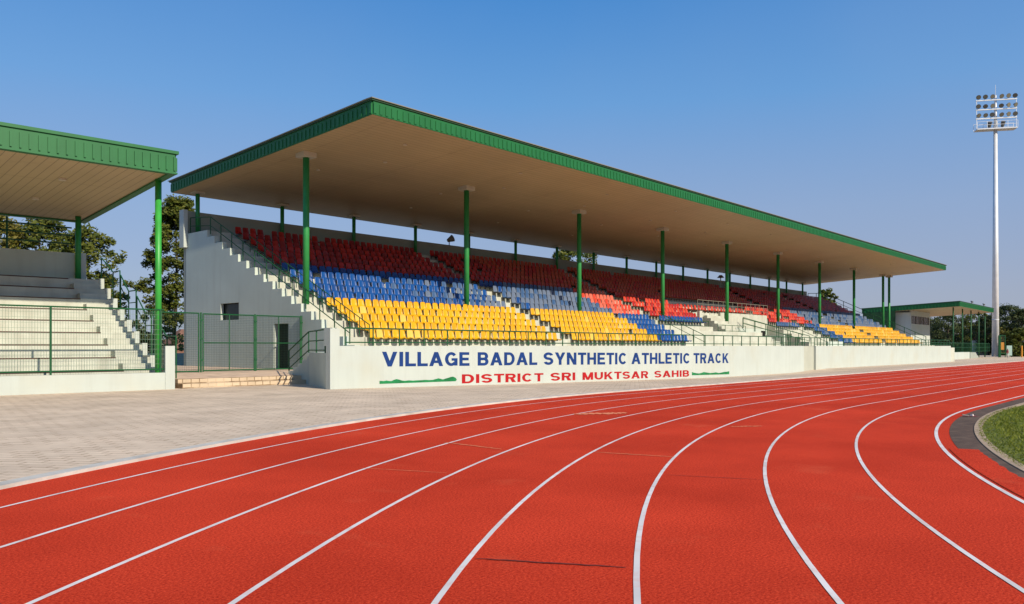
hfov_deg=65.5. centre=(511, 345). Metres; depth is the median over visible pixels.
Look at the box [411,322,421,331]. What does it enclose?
stadium seat
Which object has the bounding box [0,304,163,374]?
fence
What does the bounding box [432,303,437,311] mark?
stadium seat
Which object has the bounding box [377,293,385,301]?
stadium seat
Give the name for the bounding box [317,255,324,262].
stadium seat
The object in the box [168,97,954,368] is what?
grandstand
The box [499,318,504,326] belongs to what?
stadium seat
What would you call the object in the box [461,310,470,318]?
stadium seat
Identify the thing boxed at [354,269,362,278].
stadium seat
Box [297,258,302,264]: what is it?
stadium seat
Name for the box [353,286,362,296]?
stadium seat
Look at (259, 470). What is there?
lane line
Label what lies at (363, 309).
stadium seat
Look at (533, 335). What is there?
stadium seat
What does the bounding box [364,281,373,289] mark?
stadium seat
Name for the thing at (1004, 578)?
lane line
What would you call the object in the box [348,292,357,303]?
stadium seat
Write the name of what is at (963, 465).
lane line
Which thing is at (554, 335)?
stadium seat
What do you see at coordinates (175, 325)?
fence panel
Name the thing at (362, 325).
stadium seat
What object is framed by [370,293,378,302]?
stadium seat
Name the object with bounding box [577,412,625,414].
worn patch
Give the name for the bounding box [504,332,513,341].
stadium seat
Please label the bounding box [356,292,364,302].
stadium seat
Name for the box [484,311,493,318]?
stadium seat
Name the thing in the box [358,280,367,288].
stadium seat
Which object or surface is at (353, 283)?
stadium seat
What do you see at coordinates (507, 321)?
stadium seat
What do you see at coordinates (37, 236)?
tree
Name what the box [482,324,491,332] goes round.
stadium seat
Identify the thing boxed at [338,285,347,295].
stadium seat
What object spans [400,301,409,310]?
stadium seat
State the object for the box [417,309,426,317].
stadium seat
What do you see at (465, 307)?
stadium seat
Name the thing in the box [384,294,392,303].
stadium seat
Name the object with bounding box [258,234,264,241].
stadium seat
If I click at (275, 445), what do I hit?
lane line
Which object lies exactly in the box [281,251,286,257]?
stadium seat
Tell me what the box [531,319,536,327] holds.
stadium seat
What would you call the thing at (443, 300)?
stadium seat
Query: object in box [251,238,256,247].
stadium seat
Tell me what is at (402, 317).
stadium seat
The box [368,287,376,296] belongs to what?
stadium seat
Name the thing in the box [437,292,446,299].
stadium seat
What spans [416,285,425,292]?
stadium seat
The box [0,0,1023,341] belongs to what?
sky
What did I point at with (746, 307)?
railing
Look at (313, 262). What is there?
stadium seat
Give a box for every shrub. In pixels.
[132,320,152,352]
[146,326,183,350]
[1010,342,1023,356]
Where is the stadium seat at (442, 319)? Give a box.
[440,316,450,324]
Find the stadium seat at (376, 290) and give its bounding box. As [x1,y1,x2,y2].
[374,287,383,296]
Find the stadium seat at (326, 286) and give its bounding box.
[324,284,332,292]
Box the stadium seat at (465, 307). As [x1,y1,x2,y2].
[463,304,467,312]
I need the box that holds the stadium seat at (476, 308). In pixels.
[474,305,482,313]
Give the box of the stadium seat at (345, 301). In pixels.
[343,298,351,309]
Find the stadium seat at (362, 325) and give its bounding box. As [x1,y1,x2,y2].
[358,320,368,332]
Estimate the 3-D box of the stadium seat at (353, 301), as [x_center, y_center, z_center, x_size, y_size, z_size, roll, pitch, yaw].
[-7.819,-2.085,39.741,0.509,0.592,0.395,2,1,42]
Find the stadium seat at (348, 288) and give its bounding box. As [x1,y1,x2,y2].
[346,286,355,296]
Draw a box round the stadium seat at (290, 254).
[288,252,296,259]
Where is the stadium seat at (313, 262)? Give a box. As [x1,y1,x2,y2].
[311,259,318,267]
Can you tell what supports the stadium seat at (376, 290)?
attached to the grandstand
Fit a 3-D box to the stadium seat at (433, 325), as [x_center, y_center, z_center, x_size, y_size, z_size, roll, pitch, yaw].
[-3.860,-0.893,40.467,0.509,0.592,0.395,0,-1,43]
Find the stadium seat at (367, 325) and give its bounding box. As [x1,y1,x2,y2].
[365,321,375,332]
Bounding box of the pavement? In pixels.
[0,355,1023,481]
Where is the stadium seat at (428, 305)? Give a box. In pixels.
[426,303,435,311]
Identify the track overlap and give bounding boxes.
[949,448,1023,496]
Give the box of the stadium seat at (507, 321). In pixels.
[505,318,510,326]
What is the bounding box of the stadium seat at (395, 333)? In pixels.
[392,330,403,340]
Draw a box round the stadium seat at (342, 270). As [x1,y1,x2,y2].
[340,268,348,278]
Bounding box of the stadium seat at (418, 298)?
[416,296,425,304]
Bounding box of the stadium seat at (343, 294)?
[340,291,350,302]
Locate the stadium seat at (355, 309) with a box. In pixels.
[352,305,362,317]
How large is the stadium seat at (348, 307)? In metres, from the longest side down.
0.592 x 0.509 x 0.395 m
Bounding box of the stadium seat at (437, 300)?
[435,297,444,305]
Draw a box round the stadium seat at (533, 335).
[531,332,540,342]
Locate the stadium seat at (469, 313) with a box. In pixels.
[467,310,476,318]
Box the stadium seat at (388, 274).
[386,272,394,281]
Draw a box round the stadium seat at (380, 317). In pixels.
[378,314,388,325]
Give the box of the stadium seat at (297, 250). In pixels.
[295,248,301,255]
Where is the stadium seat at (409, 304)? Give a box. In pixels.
[407,301,416,312]
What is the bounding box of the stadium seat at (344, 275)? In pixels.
[342,273,350,283]
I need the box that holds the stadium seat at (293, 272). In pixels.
[290,269,298,278]
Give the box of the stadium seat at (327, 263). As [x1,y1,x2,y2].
[325,261,332,271]
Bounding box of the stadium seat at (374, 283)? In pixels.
[372,281,380,289]
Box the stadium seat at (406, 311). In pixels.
[403,308,413,315]
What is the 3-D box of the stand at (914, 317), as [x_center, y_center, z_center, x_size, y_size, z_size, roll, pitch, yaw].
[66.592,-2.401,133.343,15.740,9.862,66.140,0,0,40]
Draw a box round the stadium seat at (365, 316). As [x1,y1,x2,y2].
[363,313,373,324]
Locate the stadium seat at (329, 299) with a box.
[327,297,336,309]
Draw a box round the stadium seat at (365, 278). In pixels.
[363,275,371,284]
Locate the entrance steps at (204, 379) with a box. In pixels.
[175,365,305,388]
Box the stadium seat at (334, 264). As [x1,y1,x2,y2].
[332,262,339,269]
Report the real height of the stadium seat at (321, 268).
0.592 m
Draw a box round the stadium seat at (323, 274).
[321,272,328,282]
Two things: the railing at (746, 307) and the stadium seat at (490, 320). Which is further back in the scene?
the railing at (746, 307)
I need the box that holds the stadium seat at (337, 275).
[335,272,343,282]
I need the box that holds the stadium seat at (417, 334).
[414,330,422,341]
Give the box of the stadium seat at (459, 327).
[457,324,462,332]
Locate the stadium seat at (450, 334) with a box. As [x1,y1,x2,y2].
[448,331,458,341]
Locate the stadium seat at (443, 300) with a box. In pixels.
[441,298,450,305]
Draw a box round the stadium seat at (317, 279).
[314,277,323,288]
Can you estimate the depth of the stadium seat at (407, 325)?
39.19 m
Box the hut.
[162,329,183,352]
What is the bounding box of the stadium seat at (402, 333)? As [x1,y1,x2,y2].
[400,330,410,341]
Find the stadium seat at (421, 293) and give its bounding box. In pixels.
[419,290,428,298]
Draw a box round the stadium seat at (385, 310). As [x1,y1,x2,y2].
[382,307,392,318]
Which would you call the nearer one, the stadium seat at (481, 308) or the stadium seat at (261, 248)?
the stadium seat at (261, 248)
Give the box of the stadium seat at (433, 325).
[431,323,436,328]
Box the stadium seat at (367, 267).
[365,265,373,274]
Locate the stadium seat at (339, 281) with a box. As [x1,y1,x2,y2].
[337,279,345,289]
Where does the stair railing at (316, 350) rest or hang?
on the entry stair at (311, 370)
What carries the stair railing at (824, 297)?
on the grandstand
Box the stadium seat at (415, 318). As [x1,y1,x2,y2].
[413,315,423,324]
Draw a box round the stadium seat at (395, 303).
[393,301,402,310]
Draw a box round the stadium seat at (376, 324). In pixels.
[374,321,383,332]
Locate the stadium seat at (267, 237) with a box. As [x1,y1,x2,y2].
[265,235,271,242]
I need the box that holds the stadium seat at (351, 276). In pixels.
[349,274,357,283]
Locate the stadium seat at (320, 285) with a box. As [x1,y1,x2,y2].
[316,283,322,293]
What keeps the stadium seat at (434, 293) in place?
attached to the grandstand
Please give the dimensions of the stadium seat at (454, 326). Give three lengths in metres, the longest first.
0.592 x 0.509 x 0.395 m
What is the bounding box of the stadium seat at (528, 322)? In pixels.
[526,319,530,327]
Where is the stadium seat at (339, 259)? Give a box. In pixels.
[336,257,345,267]
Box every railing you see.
[101,258,120,307]
[120,275,136,319]
[136,296,153,352]
[154,317,176,378]
[190,216,349,343]
[250,236,369,343]
[288,329,325,370]
[344,327,802,345]
[659,313,705,345]
[666,319,708,326]
[697,299,767,315]
[718,325,745,331]
[742,318,809,342]
[775,337,823,345]
[789,320,829,340]
[805,321,842,341]
[808,293,925,340]
[814,337,949,345]
[920,342,989,351]
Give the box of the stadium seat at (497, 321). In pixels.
[494,318,503,326]
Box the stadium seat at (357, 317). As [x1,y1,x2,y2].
[355,313,361,324]
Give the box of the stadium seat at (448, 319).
[446,317,456,325]
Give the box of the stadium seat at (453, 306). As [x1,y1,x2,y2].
[451,304,459,312]
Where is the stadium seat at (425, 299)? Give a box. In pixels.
[423,296,432,304]
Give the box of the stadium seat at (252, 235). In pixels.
[250,233,257,240]
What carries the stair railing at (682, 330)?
on the grandstand
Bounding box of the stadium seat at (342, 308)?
[337,304,346,316]
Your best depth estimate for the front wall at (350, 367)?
38.79 m
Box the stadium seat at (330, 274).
[328,272,336,280]
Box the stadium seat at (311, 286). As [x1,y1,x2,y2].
[309,283,317,293]
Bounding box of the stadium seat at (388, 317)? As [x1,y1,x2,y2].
[385,314,395,325]
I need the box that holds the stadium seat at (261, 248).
[258,244,265,253]
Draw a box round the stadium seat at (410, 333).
[407,330,417,341]
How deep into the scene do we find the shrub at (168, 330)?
61.88 m
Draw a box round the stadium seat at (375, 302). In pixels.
[373,299,381,310]
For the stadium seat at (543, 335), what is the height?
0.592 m
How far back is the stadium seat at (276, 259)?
42.20 m
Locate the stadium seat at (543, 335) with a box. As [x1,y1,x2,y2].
[542,333,550,342]
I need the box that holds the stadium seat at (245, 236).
[243,232,249,242]
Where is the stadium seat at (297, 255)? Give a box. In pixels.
[295,253,301,258]
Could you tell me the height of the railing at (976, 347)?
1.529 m
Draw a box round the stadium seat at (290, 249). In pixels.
[288,247,294,254]
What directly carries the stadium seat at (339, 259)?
attached to the grandstand
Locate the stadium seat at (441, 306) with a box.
[439,303,447,311]
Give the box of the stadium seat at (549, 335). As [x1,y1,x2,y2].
[547,333,556,341]
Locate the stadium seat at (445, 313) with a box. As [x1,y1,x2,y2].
[443,310,452,318]
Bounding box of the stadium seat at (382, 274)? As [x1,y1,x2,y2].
[380,271,388,280]
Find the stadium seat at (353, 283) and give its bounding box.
[351,280,356,290]
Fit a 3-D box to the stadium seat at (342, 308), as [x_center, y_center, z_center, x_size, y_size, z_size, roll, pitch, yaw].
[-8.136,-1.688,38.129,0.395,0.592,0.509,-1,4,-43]
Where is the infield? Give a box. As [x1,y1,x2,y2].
[983,405,1023,463]
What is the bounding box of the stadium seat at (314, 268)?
[311,265,320,275]
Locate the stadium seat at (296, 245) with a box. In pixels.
[294,243,301,250]
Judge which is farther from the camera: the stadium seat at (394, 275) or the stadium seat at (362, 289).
the stadium seat at (394, 275)
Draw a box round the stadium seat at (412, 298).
[410,296,419,303]
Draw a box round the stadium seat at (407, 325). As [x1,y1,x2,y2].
[404,321,413,333]
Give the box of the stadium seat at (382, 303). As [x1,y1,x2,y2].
[379,300,389,309]
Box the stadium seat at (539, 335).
[537,332,544,341]
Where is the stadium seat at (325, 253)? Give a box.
[323,250,329,260]
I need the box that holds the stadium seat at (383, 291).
[381,288,390,298]
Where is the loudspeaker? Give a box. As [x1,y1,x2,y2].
[447,235,454,244]
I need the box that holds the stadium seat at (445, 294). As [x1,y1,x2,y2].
[443,292,447,299]
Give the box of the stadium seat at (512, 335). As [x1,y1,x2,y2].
[510,332,519,341]
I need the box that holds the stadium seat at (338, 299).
[335,297,341,307]
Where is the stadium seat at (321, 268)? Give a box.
[319,266,327,276]
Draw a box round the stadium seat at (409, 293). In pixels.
[407,289,415,297]
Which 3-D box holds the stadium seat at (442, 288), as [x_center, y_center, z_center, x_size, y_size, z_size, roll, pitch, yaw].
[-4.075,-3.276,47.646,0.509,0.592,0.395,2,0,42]
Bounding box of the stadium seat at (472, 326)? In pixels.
[470,324,479,332]
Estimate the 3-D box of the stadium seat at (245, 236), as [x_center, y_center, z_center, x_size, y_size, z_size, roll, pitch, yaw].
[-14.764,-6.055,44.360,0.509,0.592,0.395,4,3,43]
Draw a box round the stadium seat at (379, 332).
[376,329,387,341]
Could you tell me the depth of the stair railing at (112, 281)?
35.25 m
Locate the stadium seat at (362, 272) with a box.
[360,270,368,279]
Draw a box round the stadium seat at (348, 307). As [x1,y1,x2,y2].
[345,305,354,316]
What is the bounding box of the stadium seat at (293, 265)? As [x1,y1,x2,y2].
[290,263,295,268]
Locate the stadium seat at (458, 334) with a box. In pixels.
[455,331,465,341]
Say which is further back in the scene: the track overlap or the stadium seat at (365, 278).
the stadium seat at (365, 278)
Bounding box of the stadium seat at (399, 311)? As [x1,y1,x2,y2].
[397,307,406,317]
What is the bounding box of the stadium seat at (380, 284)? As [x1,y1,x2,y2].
[378,282,386,292]
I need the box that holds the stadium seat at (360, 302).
[358,299,367,310]
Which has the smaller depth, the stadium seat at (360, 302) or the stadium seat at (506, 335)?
the stadium seat at (360, 302)
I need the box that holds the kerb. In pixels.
[0,361,1018,489]
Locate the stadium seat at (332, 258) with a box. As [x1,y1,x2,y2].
[330,256,338,266]
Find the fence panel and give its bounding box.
[151,311,198,372]
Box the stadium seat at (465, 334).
[463,331,472,341]
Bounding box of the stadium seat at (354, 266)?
[352,263,359,273]
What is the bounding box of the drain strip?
[949,398,1023,477]
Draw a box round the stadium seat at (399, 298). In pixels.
[397,295,406,305]
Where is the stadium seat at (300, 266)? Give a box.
[297,264,302,274]
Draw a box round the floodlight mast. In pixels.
[973,85,1017,355]
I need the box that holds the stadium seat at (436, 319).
[434,316,439,324]
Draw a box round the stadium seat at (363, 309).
[360,306,370,317]
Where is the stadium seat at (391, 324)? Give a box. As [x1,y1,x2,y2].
[389,321,394,332]
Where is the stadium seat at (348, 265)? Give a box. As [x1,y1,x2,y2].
[346,263,353,270]
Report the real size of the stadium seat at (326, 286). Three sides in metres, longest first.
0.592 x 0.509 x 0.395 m
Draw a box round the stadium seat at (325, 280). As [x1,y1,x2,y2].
[322,277,330,288]
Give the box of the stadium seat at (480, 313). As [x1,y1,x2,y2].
[478,311,487,319]
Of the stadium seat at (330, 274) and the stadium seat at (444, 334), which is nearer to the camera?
the stadium seat at (444, 334)
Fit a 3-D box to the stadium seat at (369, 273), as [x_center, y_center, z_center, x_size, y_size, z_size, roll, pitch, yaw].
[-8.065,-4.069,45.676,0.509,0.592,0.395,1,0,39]
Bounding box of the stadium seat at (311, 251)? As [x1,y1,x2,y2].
[309,249,316,256]
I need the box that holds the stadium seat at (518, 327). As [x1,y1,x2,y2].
[516,325,525,333]
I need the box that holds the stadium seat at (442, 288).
[440,286,444,294]
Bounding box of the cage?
[998,335,1005,356]
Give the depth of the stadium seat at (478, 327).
42.96 m
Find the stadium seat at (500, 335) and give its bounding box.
[499,332,508,341]
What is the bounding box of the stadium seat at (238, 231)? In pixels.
[235,227,242,236]
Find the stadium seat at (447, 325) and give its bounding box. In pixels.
[445,323,454,331]
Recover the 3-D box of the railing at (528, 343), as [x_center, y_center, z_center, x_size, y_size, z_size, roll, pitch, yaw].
[8.425,-0.359,47.128,0.058,0.719,44.558,0,0,42]
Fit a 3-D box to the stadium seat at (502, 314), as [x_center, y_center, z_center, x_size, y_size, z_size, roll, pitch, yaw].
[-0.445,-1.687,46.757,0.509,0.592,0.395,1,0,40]
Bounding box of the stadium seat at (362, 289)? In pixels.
[360,286,369,297]
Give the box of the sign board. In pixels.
[1006,346,1011,356]
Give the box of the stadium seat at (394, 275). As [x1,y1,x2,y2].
[392,272,400,281]
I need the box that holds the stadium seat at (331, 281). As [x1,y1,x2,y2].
[329,278,338,287]
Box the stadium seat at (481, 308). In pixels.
[479,305,488,313]
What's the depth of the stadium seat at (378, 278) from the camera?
45.22 m
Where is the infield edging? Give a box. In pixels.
[974,402,1023,471]
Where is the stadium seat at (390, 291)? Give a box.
[387,288,396,296]
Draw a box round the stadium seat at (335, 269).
[333,267,341,277]
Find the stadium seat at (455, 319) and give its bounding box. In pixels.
[453,317,462,324]
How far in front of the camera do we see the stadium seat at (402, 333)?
37.93 m
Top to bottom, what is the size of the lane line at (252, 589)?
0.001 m
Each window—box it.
[221,303,238,320]
[911,316,928,324]
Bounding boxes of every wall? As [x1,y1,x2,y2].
[0,346,174,395]
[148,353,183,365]
[324,328,803,388]
[804,346,950,370]
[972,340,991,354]
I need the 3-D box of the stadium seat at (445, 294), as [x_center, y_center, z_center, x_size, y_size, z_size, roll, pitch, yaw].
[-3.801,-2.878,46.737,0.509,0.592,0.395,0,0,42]
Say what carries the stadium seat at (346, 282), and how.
attached to the grandstand
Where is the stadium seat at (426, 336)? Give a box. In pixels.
[422,330,432,341]
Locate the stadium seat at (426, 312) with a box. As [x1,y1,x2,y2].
[424,309,433,317]
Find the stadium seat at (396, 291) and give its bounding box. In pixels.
[394,289,403,297]
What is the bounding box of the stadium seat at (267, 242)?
[265,240,272,246]
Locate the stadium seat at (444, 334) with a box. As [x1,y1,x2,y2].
[442,331,452,341]
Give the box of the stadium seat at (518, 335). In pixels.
[516,332,524,341]
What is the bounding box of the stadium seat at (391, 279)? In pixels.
[389,277,397,284]
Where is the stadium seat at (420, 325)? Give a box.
[418,322,427,331]
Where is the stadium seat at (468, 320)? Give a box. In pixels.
[466,317,474,325]
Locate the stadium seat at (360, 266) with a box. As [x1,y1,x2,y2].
[358,264,366,272]
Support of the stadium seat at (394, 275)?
attached to the grandstand
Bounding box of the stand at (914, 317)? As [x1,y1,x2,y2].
[861,301,993,358]
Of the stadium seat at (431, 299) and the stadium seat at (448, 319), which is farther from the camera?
the stadium seat at (431, 299)
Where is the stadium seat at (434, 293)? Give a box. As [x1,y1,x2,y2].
[432,291,440,299]
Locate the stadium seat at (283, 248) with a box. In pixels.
[280,246,287,253]
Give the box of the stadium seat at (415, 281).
[413,279,421,287]
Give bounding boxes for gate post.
[200,312,202,371]
[254,314,256,370]
[300,316,302,362]
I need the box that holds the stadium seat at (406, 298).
[404,295,413,305]
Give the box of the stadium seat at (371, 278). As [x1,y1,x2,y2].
[369,276,378,285]
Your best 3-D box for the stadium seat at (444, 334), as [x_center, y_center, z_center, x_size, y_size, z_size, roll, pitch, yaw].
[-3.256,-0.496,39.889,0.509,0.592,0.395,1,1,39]
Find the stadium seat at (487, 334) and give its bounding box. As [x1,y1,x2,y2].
[486,331,496,341]
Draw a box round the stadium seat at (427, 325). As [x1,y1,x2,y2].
[425,322,434,331]
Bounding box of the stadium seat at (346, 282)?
[344,279,352,289]
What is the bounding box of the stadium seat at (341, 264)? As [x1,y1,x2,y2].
[339,262,346,269]
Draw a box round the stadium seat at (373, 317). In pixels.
[371,313,380,325]
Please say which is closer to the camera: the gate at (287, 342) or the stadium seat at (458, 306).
the gate at (287, 342)
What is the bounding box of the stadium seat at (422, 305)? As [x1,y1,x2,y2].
[420,302,429,310]
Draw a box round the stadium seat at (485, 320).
[483,317,492,325]
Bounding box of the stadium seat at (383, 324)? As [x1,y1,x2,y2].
[381,321,391,333]
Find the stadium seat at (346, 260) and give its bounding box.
[343,258,351,267]
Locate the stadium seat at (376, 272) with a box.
[374,270,382,280]
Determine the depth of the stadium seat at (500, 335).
43.07 m
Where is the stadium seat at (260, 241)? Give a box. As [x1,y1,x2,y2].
[258,239,263,245]
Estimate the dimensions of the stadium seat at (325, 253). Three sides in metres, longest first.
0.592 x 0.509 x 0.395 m
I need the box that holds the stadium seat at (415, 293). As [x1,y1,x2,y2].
[413,290,422,299]
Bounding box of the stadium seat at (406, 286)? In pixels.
[404,283,412,291]
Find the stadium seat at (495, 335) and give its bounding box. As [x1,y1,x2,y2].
[492,332,502,341]
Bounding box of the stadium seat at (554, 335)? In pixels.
[552,333,561,342]
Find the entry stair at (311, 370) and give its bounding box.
[288,352,325,388]
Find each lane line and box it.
[0,362,1017,507]
[0,363,1023,547]
[25,366,1010,603]
[228,368,1013,603]
[431,370,1020,603]
[633,374,1017,603]
[763,378,1023,603]
[855,385,1023,592]
[934,395,1023,502]
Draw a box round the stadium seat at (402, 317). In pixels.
[400,314,410,325]
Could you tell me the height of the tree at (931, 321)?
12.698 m
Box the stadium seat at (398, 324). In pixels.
[396,322,406,330]
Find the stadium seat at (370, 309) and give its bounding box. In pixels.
[367,306,377,317]
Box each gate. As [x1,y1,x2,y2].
[202,313,254,371]
[256,315,300,370]
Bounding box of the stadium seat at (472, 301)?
[470,299,478,306]
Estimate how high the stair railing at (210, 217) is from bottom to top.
7.229 m
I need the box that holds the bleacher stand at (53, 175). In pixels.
[0,122,178,375]
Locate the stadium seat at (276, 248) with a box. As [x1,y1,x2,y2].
[273,245,280,253]
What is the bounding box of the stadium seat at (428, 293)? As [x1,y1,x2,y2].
[425,291,434,298]
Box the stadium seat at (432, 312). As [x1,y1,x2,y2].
[430,309,439,317]
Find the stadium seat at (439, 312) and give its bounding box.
[437,309,445,317]
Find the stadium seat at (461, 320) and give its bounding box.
[459,317,468,325]
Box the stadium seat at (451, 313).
[448,310,457,318]
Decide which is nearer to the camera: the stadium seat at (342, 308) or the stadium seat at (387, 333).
the stadium seat at (387, 333)
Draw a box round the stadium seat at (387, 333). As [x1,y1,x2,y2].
[383,329,394,341]
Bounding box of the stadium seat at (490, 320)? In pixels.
[488,318,493,324]
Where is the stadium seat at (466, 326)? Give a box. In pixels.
[463,324,473,331]
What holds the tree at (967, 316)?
on the pavement
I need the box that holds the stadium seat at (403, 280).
[401,278,406,285]
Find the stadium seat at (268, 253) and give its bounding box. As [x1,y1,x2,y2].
[266,250,271,259]
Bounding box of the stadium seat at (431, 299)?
[429,297,438,305]
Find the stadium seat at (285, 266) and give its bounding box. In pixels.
[282,262,289,273]
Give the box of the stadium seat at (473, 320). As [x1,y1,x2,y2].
[471,317,476,325]
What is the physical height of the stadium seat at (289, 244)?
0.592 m
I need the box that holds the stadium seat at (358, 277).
[356,275,361,284]
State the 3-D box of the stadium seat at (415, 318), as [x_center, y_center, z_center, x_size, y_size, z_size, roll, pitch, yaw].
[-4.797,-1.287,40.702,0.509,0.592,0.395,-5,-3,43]
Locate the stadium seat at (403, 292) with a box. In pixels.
[401,289,409,297]
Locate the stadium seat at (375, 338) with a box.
[370,329,379,340]
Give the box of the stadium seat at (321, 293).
[318,290,326,301]
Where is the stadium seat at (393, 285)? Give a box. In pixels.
[391,283,400,292]
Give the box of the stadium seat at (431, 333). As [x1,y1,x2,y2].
[428,330,438,341]
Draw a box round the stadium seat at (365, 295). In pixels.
[363,292,372,303]
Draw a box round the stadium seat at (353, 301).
[350,298,359,307]
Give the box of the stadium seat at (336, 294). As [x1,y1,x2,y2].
[333,291,342,302]
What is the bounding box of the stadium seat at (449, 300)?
[447,298,451,305]
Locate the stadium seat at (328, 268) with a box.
[326,266,335,276]
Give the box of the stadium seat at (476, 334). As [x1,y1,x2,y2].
[474,331,483,341]
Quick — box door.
[274,324,286,367]
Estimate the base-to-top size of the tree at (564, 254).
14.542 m
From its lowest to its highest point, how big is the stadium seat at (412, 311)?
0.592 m
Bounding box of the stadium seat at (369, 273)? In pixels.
[367,270,375,277]
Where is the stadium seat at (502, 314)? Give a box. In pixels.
[500,312,504,320]
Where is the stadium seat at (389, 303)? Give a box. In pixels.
[386,300,396,310]
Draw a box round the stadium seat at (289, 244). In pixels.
[287,242,294,249]
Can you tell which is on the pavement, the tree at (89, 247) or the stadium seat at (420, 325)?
the tree at (89, 247)
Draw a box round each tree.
[0,215,37,248]
[0,218,73,251]
[47,222,133,319]
[132,194,194,345]
[552,249,597,263]
[821,288,838,304]
[930,315,974,351]
[930,317,949,343]
[940,322,980,350]
[949,313,987,351]
[969,315,1005,354]
[983,303,1023,341]
[990,327,1013,355]
[1000,308,1023,346]
[1003,325,1023,356]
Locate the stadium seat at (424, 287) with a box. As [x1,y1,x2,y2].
[422,285,427,290]
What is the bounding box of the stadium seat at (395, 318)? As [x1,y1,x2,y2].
[393,314,403,323]
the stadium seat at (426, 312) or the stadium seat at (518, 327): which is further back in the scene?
the stadium seat at (518, 327)
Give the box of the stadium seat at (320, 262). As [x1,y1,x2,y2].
[318,260,325,270]
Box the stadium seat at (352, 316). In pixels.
[347,312,357,324]
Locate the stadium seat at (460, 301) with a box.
[458,299,462,306]
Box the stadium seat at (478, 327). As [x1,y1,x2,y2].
[476,324,485,332]
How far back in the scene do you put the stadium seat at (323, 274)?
42.50 m
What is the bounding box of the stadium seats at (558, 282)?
[243,227,920,343]
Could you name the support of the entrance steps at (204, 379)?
on the pavement
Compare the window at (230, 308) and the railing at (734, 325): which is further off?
the railing at (734, 325)
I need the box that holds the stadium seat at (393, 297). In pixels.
[391,294,399,303]
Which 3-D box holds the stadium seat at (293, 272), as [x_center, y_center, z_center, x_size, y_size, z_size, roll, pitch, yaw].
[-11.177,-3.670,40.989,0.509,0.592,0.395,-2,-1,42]
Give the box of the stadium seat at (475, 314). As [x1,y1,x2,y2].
[472,311,477,319]
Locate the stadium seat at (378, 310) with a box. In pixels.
[375,306,385,317]
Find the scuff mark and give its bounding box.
[477,558,618,566]
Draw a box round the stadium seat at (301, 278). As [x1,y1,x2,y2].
[299,276,302,287]
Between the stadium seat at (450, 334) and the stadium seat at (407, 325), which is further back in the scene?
the stadium seat at (450, 334)
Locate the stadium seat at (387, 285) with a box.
[385,282,393,291]
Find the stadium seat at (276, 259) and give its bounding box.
[273,256,281,265]
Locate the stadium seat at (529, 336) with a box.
[526,332,535,341]
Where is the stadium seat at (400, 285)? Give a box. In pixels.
[398,283,406,291]
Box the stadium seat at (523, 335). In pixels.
[521,332,530,341]
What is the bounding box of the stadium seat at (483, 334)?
[481,331,488,341]
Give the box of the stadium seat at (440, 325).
[438,322,443,331]
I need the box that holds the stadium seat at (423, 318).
[421,315,430,324]
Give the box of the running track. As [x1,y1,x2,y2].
[0,361,1023,603]
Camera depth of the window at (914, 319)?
139.96 m
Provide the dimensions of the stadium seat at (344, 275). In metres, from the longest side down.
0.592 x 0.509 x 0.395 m
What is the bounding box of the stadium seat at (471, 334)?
[468,331,477,339]
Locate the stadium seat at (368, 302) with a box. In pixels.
[365,299,374,309]
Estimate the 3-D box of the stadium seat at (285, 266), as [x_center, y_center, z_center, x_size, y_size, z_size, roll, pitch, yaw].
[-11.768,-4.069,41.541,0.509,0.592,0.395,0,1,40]
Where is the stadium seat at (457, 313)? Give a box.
[455,310,464,318]
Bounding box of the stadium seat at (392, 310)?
[389,307,399,316]
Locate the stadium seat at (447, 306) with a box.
[445,304,453,311]
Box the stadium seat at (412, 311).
[410,308,420,316]
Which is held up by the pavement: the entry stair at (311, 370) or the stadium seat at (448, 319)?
the entry stair at (311, 370)
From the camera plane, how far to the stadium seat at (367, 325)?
37.48 m
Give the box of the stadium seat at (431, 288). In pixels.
[429,285,436,293]
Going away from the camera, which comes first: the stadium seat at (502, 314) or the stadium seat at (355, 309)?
the stadium seat at (355, 309)
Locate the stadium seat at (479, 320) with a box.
[477,317,482,325]
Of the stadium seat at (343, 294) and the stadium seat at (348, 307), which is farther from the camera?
the stadium seat at (343, 294)
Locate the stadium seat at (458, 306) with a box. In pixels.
[456,304,461,312]
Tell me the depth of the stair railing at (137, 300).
32.57 m
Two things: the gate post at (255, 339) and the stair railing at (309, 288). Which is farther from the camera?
the stair railing at (309, 288)
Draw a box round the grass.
[977,406,1023,465]
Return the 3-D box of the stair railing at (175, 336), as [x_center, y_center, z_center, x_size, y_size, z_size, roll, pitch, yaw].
[-13.453,0.043,30.853,0.055,2.373,2.254,0,0,-44]
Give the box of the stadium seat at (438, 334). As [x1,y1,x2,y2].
[435,330,445,341]
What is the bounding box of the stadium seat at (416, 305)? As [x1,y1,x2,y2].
[413,302,423,310]
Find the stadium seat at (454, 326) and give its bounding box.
[452,323,461,332]
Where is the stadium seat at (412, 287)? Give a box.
[410,284,418,292]
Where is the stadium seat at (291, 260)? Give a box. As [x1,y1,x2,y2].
[288,258,296,265]
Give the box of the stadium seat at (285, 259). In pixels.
[282,256,289,264]
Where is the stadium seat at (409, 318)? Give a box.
[407,315,417,324]
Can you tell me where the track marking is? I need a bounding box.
[445,442,498,448]
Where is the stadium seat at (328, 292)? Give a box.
[325,290,331,301]
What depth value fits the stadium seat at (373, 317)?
38.76 m
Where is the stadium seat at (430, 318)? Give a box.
[427,315,437,323]
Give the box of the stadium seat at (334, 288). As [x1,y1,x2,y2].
[331,285,339,292]
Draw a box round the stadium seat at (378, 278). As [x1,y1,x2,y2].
[376,276,384,285]
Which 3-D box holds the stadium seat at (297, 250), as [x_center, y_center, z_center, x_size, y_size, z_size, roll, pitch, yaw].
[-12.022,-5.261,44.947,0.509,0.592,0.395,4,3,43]

